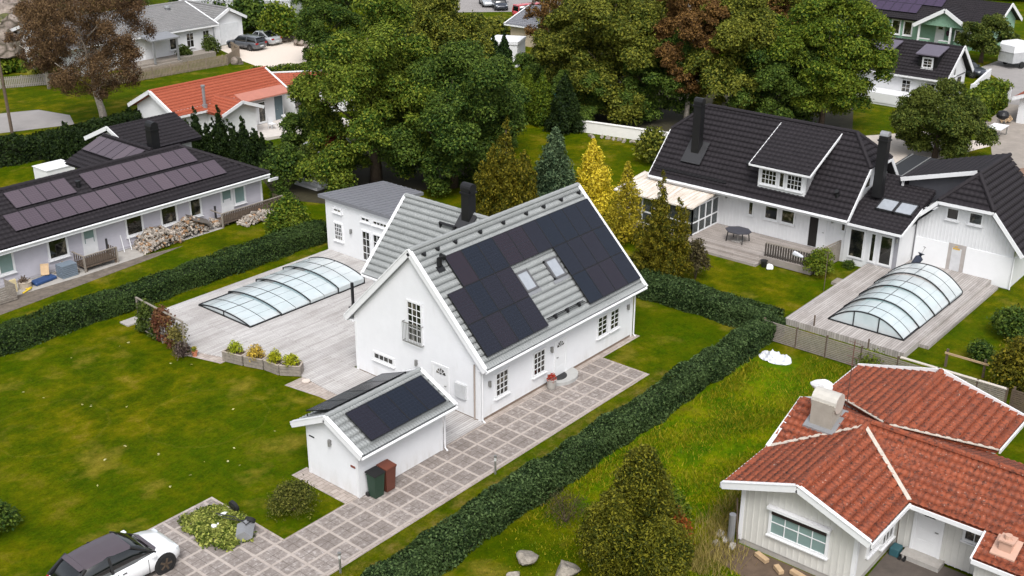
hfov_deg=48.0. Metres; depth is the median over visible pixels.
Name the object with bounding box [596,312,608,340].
window
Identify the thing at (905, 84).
window
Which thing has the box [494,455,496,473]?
path lamp
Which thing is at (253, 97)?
orange roofed house
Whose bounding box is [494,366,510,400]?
window
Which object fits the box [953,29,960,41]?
window
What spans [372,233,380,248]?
glazed door
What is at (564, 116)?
dark conifer
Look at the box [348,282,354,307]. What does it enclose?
parasol post
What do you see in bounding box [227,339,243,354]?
planter shrub
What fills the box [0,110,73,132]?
road
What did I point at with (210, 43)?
potted shrub
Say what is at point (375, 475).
wheelie bin
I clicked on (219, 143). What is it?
yew bush
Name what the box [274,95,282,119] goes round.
door
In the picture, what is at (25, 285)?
log basket
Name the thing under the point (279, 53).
gravel yard
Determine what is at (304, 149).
garden shrub
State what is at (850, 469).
red roofed house
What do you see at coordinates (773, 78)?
woodland tree
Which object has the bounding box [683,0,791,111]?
woodland tree
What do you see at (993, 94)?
tree
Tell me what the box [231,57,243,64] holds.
boulder
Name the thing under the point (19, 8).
birch tree
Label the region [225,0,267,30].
wild shrub
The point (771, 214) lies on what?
window
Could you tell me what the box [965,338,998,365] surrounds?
garden shrub
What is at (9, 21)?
boulder
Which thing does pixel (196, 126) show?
yew bush
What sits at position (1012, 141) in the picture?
yard
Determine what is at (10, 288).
garden crate
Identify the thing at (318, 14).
broadleaf tree
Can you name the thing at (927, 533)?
door
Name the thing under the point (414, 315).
window
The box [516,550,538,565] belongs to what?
granite boulder
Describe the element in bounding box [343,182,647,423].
white house
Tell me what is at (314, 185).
garden stairs
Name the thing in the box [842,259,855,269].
border shrub
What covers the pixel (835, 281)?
garden step
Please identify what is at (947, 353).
post and rail
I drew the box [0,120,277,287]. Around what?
grey house
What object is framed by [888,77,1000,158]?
cherry tree
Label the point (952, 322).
deck step
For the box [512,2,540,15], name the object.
parked van
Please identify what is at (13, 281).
cream panel
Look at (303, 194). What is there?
forest floor
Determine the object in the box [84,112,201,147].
outbuilding
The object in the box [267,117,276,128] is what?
terrace chair
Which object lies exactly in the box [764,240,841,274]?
deck railing
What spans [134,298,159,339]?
climbing plant
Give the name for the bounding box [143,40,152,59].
door
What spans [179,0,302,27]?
white terrace house
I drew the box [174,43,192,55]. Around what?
potted shrub
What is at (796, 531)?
window
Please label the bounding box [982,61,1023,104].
road
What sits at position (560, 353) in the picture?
door
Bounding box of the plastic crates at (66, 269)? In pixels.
[55,260,77,278]
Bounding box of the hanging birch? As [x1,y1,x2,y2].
[522,0,576,37]
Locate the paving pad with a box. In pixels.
[120,316,137,326]
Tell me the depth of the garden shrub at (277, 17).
128.13 m
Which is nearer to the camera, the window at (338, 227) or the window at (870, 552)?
the window at (870, 552)
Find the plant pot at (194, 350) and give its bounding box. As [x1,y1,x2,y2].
[190,346,197,356]
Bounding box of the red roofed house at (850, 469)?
[720,340,1023,575]
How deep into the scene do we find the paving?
44.91 m
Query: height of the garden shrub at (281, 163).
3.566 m
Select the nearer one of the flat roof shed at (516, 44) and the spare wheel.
the spare wheel
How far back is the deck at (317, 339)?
58.71 m
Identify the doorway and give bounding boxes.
[807,216,818,246]
[945,242,966,271]
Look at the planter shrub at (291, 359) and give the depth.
54.44 m
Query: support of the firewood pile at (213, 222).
on the garden path at (127, 255)
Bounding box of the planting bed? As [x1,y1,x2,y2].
[177,503,256,551]
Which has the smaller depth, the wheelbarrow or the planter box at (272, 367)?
the wheelbarrow
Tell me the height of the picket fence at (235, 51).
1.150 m
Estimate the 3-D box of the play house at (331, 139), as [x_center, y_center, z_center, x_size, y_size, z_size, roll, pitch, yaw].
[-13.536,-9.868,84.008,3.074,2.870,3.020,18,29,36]
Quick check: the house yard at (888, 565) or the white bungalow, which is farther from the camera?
the white bungalow
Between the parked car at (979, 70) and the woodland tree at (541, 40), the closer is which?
the woodland tree at (541, 40)
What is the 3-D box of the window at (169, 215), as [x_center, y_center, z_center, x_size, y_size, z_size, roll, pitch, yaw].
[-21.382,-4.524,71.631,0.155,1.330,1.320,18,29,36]
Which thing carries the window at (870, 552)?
in the red roofed house at (850, 469)
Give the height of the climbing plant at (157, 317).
2.090 m
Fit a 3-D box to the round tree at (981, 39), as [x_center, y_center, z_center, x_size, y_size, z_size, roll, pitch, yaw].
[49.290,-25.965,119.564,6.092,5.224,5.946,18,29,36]
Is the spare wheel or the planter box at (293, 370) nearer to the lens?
the spare wheel
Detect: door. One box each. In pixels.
[81,228,98,255]
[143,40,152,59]
[219,21,238,44]
[220,189,233,214]
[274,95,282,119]
[361,229,371,260]
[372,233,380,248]
[431,361,449,394]
[554,335,567,375]
[816,218,827,247]
[876,234,894,267]
[909,511,945,558]
[934,26,944,42]
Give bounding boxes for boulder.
[0,2,18,13]
[0,25,23,57]
[1,14,21,31]
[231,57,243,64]
[282,35,294,42]
[293,39,303,45]
[506,571,519,575]
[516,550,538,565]
[555,559,580,575]
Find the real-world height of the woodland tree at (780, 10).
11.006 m
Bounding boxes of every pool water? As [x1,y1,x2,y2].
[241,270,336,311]
[866,286,944,321]
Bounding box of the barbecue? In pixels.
[996,110,1008,123]
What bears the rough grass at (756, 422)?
on the ground at (74, 474)
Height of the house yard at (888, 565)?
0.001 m
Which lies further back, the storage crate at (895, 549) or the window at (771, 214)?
the window at (771, 214)
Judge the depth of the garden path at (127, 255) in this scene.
67.47 m
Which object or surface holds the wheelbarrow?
on the paving
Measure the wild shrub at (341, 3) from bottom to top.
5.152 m
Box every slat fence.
[763,317,1008,402]
[1009,386,1023,412]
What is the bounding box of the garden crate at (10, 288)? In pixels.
[0,279,17,304]
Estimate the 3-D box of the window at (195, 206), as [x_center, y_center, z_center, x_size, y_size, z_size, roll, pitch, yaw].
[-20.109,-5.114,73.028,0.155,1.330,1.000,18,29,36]
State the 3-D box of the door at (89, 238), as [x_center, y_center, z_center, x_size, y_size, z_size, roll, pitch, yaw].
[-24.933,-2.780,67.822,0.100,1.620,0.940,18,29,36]
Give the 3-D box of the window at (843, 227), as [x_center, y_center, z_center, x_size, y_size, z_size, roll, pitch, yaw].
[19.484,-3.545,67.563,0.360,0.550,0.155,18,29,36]
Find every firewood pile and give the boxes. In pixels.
[132,225,184,254]
[170,215,208,237]
[204,217,228,228]
[236,208,269,226]
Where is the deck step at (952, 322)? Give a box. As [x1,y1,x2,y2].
[919,284,997,348]
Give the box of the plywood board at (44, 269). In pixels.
[40,263,48,275]
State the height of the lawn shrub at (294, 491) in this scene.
1.481 m
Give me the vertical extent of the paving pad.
0.070 m
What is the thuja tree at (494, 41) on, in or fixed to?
on the ground at (74, 474)
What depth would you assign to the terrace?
94.27 m
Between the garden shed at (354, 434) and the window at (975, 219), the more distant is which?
the window at (975, 219)
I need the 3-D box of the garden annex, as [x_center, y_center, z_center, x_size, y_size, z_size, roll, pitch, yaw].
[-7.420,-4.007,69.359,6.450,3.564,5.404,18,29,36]
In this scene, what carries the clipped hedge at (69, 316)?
on the ground at (74, 474)
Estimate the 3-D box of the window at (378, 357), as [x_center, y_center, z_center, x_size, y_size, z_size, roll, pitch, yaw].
[-6.003,3.327,53.652,1.480,0.490,0.155,18,29,36]
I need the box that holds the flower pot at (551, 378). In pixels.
[546,372,556,389]
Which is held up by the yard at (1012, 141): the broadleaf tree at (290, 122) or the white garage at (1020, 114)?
the white garage at (1020, 114)
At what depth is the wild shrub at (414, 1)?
137.95 m
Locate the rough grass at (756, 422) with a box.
[449,355,850,575]
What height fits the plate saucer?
0.090 m
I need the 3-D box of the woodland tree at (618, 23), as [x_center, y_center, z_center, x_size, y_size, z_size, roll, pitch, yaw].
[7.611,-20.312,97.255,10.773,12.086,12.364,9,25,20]
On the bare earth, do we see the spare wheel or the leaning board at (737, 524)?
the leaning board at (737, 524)
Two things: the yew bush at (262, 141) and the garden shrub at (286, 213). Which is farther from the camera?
the yew bush at (262, 141)
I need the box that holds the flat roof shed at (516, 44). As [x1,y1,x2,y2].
[491,35,525,66]
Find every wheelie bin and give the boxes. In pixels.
[365,466,384,498]
[376,459,396,491]
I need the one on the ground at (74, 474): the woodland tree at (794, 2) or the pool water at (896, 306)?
the woodland tree at (794, 2)
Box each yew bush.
[39,121,90,162]
[121,105,130,112]
[184,106,212,151]
[202,105,234,158]
[226,115,261,165]
[253,131,272,167]
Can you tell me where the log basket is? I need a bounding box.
[17,279,31,289]
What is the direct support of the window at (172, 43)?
in the white bungalow
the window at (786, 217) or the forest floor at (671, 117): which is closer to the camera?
the window at (786, 217)
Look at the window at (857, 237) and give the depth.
67.24 m
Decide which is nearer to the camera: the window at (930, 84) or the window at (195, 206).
the window at (195, 206)
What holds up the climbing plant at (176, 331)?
attached to the trellis
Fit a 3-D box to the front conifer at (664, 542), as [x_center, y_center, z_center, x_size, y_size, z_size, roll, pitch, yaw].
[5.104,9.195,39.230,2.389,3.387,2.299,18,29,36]
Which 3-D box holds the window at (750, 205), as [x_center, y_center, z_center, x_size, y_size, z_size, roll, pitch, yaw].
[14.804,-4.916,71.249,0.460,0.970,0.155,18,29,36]
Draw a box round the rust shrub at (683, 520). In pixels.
[668,505,695,544]
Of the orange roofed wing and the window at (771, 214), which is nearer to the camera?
the window at (771, 214)
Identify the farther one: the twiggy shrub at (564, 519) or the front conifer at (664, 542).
the twiggy shrub at (564, 519)
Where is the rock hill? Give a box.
[0,0,84,24]
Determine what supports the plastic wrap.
on the red roofed house at (850, 469)
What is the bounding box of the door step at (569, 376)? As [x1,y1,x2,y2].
[556,367,577,385]
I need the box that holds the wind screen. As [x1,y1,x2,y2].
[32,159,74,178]
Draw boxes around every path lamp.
[337,552,341,573]
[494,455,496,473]
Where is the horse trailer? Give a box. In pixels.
[998,39,1023,67]
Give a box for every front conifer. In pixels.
[571,488,640,575]
[609,441,683,537]
[625,515,694,575]
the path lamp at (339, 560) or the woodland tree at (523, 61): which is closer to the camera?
the path lamp at (339, 560)
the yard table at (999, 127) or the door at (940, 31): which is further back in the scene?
the door at (940, 31)
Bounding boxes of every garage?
[180,0,246,45]
[900,153,1023,289]
[1011,91,1023,123]
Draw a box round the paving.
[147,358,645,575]
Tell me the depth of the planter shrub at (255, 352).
55.14 m
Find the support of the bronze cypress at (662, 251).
on the ground at (74, 474)
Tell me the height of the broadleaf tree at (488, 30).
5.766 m
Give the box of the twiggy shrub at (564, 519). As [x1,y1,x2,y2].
[540,486,588,533]
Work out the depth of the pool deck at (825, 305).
60.69 m
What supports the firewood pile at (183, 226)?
on the garden path at (127, 255)
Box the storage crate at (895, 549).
[889,542,902,557]
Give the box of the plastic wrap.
[810,379,832,389]
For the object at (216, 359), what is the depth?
56.38 m
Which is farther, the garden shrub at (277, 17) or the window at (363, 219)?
the garden shrub at (277, 17)
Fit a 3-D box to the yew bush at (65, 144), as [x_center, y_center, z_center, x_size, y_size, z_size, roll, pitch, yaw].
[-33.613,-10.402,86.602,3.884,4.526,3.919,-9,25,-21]
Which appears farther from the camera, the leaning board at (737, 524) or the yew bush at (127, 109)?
the yew bush at (127, 109)
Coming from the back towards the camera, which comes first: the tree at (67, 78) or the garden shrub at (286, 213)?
the tree at (67, 78)
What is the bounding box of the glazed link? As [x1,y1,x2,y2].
[842,173,935,268]
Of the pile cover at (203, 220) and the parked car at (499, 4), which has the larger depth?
the parked car at (499, 4)
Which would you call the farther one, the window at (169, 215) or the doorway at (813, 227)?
the window at (169, 215)
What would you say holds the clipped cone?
on the ground at (74, 474)
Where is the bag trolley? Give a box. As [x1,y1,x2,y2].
[911,246,925,262]
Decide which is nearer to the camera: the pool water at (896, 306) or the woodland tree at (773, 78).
the pool water at (896, 306)
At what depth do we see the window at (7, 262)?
64.20 m
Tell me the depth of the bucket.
67.38 m
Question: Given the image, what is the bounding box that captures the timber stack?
[1000,115,1012,122]
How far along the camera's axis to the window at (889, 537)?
41.36 m
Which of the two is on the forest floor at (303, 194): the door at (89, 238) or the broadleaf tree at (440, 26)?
the broadleaf tree at (440, 26)
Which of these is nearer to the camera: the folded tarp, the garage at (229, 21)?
the folded tarp
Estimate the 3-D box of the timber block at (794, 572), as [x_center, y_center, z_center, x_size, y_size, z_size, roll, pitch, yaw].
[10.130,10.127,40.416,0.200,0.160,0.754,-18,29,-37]
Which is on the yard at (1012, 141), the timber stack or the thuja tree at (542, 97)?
the timber stack
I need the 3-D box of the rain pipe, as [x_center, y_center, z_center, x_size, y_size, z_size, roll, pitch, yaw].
[8.064,8.835,42.178,0.260,1.250,0.260,18,29,36]
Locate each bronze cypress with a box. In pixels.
[473,117,538,215]
[629,170,693,278]
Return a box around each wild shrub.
[0,56,26,73]
[23,54,79,79]
[202,0,227,6]
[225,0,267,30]
[324,0,361,9]
[406,0,455,13]
[485,15,510,36]
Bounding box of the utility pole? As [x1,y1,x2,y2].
[0,62,13,133]
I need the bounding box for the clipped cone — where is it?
[268,182,295,202]
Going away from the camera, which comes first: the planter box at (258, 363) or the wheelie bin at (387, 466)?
the wheelie bin at (387, 466)
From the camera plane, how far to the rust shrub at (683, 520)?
41.62 m
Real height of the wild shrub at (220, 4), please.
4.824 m
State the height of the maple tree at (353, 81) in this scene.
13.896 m
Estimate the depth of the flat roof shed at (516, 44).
117.95 m
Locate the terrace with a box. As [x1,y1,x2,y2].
[257,118,348,139]
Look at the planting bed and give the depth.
42.86 m
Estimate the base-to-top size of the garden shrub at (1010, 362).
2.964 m
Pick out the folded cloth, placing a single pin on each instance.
(796, 254)
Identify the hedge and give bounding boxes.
[0,108,142,167]
[0,219,327,356]
[249,61,306,71]
[357,312,786,575]
[635,265,785,327]
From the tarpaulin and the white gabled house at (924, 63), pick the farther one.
the white gabled house at (924, 63)
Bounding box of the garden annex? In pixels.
[318,181,423,261]
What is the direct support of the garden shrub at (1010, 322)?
on the ground at (74, 474)
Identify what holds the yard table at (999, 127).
on the yard at (1012, 141)
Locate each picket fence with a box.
[0,73,51,88]
[103,42,239,84]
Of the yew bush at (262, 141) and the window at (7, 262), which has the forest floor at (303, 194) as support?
the yew bush at (262, 141)
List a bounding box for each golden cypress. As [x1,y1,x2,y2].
[574,138,617,217]
[603,160,645,246]
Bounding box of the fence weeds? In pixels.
[854,347,886,364]
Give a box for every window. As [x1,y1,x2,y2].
[0,252,17,277]
[46,237,70,262]
[124,215,143,238]
[159,205,178,226]
[169,39,175,50]
[185,32,195,48]
[188,198,203,216]
[202,29,209,44]
[232,185,247,206]
[257,100,266,123]
[294,98,303,108]
[331,207,342,215]
[333,221,343,243]
[359,215,370,224]
[371,219,386,229]
[371,350,394,368]
[406,298,423,345]
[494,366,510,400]
[532,346,546,379]
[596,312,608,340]
[608,306,620,333]
[746,202,753,216]
[762,206,778,222]
[765,504,831,560]
[779,210,795,226]
[839,224,845,232]
[846,226,866,260]
[865,533,881,559]
[867,231,877,262]
[879,516,896,551]
[891,19,901,34]
[900,79,911,91]
[901,20,913,36]
[926,82,935,89]
[944,206,960,222]
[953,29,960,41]
[960,529,980,546]
[966,211,983,227]
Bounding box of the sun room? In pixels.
[614,171,719,235]
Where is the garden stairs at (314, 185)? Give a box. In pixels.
[295,176,327,190]
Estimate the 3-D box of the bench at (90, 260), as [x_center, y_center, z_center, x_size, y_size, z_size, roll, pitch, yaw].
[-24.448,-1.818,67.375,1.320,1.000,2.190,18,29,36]
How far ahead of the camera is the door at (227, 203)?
74.82 m
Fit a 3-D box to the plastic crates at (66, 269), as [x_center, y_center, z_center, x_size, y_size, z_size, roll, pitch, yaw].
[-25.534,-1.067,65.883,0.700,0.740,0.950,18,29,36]
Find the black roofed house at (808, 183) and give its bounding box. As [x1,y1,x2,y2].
[647,97,898,261]
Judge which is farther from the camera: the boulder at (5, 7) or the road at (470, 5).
the road at (470, 5)
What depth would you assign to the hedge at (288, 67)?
114.48 m
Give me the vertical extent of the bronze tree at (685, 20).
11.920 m
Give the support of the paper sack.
on the ground at (74, 474)
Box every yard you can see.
[220,40,305,66]
[868,549,967,575]
[985,104,1023,167]
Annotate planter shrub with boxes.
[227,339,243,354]
[246,343,265,361]
[266,347,281,363]
[282,353,300,366]
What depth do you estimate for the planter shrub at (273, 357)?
54.66 m
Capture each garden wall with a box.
[580,120,667,139]
[970,69,1011,103]
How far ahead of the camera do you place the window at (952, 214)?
65.18 m
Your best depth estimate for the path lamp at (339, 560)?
40.48 m
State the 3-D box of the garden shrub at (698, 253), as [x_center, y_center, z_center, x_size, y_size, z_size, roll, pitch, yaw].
[10.546,-1.663,65.331,1.835,2.562,1.850,5,24,12]
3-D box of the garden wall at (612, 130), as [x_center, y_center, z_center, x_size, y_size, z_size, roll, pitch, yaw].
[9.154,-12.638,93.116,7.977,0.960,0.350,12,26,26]
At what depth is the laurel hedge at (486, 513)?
46.12 m
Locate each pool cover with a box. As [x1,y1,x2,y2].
[198,257,364,327]
[828,262,962,340]
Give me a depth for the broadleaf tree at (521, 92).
86.55 m
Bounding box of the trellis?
[135,297,186,355]
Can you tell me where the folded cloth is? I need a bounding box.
[792,251,802,257]
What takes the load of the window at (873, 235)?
in the glazed link
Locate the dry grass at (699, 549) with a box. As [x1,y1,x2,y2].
[688,490,757,575]
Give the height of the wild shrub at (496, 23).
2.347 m
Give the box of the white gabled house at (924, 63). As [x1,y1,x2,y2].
[857,35,973,106]
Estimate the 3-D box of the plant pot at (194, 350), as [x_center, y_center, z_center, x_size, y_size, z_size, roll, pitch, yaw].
[-15.605,3.094,56.433,0.354,0.557,0.332,18,29,36]
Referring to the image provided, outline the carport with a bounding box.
[895,153,939,175]
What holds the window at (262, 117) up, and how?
in the orange roofed house at (253, 97)
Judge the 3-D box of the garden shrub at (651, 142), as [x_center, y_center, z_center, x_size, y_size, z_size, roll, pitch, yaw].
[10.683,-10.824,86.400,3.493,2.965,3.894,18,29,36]
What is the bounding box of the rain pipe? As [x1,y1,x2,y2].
[727,512,736,542]
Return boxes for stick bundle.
[17,275,29,282]
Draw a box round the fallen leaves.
[42,342,239,487]
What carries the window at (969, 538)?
in the red roofed house at (850, 469)
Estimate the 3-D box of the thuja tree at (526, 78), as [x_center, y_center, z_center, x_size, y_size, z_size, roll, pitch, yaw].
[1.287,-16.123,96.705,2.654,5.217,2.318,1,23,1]
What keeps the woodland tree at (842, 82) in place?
on the forest floor at (671, 117)
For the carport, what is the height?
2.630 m
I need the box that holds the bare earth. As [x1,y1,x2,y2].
[709,542,813,575]
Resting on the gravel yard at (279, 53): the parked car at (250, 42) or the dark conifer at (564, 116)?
the parked car at (250, 42)
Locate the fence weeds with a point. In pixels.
(866, 361)
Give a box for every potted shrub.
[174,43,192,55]
[200,34,221,51]
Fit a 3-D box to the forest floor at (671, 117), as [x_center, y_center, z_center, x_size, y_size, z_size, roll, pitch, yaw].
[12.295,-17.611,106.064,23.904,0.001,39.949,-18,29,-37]
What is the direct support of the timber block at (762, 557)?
on the bare earth
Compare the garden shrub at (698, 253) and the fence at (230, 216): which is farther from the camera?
the fence at (230, 216)
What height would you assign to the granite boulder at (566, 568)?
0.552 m
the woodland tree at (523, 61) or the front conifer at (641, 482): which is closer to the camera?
the front conifer at (641, 482)
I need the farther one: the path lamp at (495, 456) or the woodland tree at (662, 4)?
the woodland tree at (662, 4)
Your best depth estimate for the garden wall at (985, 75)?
108.34 m
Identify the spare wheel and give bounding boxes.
[229,500,238,510]
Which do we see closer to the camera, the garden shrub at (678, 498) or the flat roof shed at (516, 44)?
the garden shrub at (678, 498)
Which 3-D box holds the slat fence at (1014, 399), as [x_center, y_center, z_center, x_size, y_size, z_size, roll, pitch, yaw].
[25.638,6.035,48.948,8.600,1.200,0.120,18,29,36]
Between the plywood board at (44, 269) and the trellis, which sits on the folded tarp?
the plywood board at (44, 269)
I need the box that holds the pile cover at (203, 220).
[185,214,211,224]
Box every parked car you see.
[46,528,179,575]
[226,34,266,50]
[253,29,281,45]
[479,0,491,6]
[491,0,507,10]
[965,60,986,78]
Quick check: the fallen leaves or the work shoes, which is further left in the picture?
the fallen leaves
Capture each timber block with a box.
[754,551,768,563]
[773,564,783,574]
[789,568,805,575]
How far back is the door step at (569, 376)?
54.17 m
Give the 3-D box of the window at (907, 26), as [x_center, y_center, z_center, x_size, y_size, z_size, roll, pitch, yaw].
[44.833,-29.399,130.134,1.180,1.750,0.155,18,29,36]
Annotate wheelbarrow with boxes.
[216,513,255,542]
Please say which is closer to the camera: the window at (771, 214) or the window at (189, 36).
the window at (771, 214)
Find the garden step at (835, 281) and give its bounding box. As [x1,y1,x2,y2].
[831,278,842,284]
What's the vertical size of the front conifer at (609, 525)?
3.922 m
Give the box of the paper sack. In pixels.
[766,264,772,269]
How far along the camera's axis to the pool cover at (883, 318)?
60.25 m
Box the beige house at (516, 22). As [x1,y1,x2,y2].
[504,4,541,46]
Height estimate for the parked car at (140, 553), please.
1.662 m
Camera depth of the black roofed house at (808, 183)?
69.75 m
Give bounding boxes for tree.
[2,0,70,88]
[14,0,158,117]
[277,106,341,151]
[286,0,440,191]
[290,0,363,61]
[366,0,495,114]
[366,37,526,196]
[458,77,532,149]
[468,22,492,60]
[484,35,497,57]
[496,32,513,68]
[513,52,559,83]
[518,66,533,124]
[527,69,554,127]
[530,13,605,85]
[536,0,570,28]
[544,0,666,125]
[550,65,608,122]
[608,23,701,121]
[641,0,675,17]
[650,0,729,118]
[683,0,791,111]
[689,0,797,23]
[721,46,825,121]
[754,0,901,123]
[768,0,826,24]
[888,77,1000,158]
[953,12,1021,62]
[961,76,1013,121]
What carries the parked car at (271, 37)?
on the gravel yard at (279, 53)
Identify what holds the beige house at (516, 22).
on the ground at (74, 474)
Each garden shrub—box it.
[255,0,298,39]
[258,142,312,187]
[262,193,314,234]
[292,143,319,162]
[631,125,665,162]
[669,483,696,521]
[685,237,712,278]
[801,245,834,276]
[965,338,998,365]
[983,335,1023,394]
[986,303,1023,340]
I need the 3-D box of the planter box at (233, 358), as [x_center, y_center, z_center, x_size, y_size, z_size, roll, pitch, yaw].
[-13.450,3.312,55.909,1.238,0.526,0.610,11,25,24]
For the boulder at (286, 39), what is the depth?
129.72 m
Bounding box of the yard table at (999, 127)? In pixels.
[990,123,1008,137]
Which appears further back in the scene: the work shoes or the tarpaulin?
the tarpaulin
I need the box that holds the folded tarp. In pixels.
[31,274,56,285]
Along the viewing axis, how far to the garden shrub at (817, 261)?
65.60 m
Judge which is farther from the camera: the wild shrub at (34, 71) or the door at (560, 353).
the wild shrub at (34, 71)
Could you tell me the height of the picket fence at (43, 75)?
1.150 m
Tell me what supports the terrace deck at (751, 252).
on the ground at (74, 474)
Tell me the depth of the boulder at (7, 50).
114.25 m
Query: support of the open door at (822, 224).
in the black roofed house at (808, 183)
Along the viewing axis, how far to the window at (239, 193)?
75.50 m
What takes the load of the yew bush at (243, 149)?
on the ground at (74, 474)
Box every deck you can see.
[149,249,483,446]
[619,221,817,274]
[785,260,990,359]
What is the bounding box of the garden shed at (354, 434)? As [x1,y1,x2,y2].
[290,367,457,497]
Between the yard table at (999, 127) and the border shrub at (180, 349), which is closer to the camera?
the border shrub at (180, 349)
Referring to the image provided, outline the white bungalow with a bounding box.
[10,0,218,75]
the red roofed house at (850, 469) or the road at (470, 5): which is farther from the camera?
the road at (470, 5)
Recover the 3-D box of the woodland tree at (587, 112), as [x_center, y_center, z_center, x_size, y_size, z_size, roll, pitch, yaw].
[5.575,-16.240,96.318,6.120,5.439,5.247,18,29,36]
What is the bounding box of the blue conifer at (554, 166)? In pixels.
[533,126,577,196]
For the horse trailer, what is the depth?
117.31 m
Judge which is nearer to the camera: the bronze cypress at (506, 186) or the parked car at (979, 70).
the bronze cypress at (506, 186)
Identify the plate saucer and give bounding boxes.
[302,379,309,383]
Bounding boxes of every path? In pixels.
[0,226,221,299]
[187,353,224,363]
[285,377,336,399]
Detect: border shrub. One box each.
[171,340,193,359]
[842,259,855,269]
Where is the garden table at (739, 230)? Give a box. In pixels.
[725,226,751,244]
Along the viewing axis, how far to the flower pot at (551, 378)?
53.20 m
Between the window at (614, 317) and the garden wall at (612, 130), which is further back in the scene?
the garden wall at (612, 130)
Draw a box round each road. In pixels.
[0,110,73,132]
[454,0,560,11]
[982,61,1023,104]
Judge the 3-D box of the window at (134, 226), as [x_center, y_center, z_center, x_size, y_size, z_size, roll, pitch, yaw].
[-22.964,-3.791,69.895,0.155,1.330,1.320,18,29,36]
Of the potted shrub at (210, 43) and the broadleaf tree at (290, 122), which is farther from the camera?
the potted shrub at (210, 43)
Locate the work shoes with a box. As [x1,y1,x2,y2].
[897,554,905,561]
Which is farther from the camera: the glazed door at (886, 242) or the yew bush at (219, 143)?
the yew bush at (219, 143)
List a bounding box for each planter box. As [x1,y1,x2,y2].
[221,347,247,365]
[243,354,268,369]
[263,358,285,374]
[279,361,303,375]
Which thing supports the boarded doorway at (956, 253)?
in the boarded garage
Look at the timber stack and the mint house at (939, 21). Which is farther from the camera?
the mint house at (939, 21)
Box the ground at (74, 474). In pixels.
[0,0,1023,575]
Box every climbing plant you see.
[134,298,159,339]
[150,304,175,348]
[164,320,189,351]
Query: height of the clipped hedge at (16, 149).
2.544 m
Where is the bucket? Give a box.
[761,259,767,267]
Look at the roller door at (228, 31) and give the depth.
127.93 m
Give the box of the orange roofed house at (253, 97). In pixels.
[127,66,289,139]
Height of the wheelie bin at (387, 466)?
1.150 m
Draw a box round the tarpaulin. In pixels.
[759,349,791,364]
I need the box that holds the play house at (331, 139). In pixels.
[301,133,350,152]
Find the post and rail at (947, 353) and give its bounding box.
[944,348,988,377]
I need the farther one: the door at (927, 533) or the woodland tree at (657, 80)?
the woodland tree at (657, 80)
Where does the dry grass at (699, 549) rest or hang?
on the ground at (74, 474)
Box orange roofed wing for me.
[272,70,356,113]
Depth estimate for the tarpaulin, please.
56.22 m
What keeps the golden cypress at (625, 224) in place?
on the ground at (74, 474)
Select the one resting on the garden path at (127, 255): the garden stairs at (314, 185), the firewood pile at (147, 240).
the firewood pile at (147, 240)
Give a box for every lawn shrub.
[0,499,24,532]
[264,474,323,521]
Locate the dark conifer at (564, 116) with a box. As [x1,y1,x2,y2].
[542,72,586,135]
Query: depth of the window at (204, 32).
123.11 m
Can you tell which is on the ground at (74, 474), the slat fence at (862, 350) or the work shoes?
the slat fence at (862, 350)
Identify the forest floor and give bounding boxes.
[263,134,483,203]
[594,80,852,131]
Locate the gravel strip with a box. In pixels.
[0,246,180,314]
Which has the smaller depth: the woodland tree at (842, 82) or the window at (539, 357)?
the window at (539, 357)
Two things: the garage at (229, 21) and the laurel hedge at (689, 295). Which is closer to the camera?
the laurel hedge at (689, 295)
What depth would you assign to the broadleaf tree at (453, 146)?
77.40 m
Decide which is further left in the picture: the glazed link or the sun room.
the sun room
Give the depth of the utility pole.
92.80 m
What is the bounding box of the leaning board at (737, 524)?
[736,498,737,544]
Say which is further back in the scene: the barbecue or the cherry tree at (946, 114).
the barbecue
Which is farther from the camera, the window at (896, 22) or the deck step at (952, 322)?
the window at (896, 22)
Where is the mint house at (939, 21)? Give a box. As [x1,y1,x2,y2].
[836,0,1022,50]
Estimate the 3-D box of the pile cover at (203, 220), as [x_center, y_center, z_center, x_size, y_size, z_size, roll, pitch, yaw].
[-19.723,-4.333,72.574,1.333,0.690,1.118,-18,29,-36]
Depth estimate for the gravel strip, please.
64.56 m
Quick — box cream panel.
[9,279,17,291]
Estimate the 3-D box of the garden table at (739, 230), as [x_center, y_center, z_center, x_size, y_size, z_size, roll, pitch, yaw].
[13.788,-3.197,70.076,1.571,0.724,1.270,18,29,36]
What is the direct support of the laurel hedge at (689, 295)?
on the ground at (74, 474)
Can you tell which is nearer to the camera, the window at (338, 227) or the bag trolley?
the bag trolley
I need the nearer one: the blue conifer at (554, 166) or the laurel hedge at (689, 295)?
the laurel hedge at (689, 295)
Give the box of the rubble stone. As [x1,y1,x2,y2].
[728,542,735,549]
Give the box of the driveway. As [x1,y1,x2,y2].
[866,132,996,162]

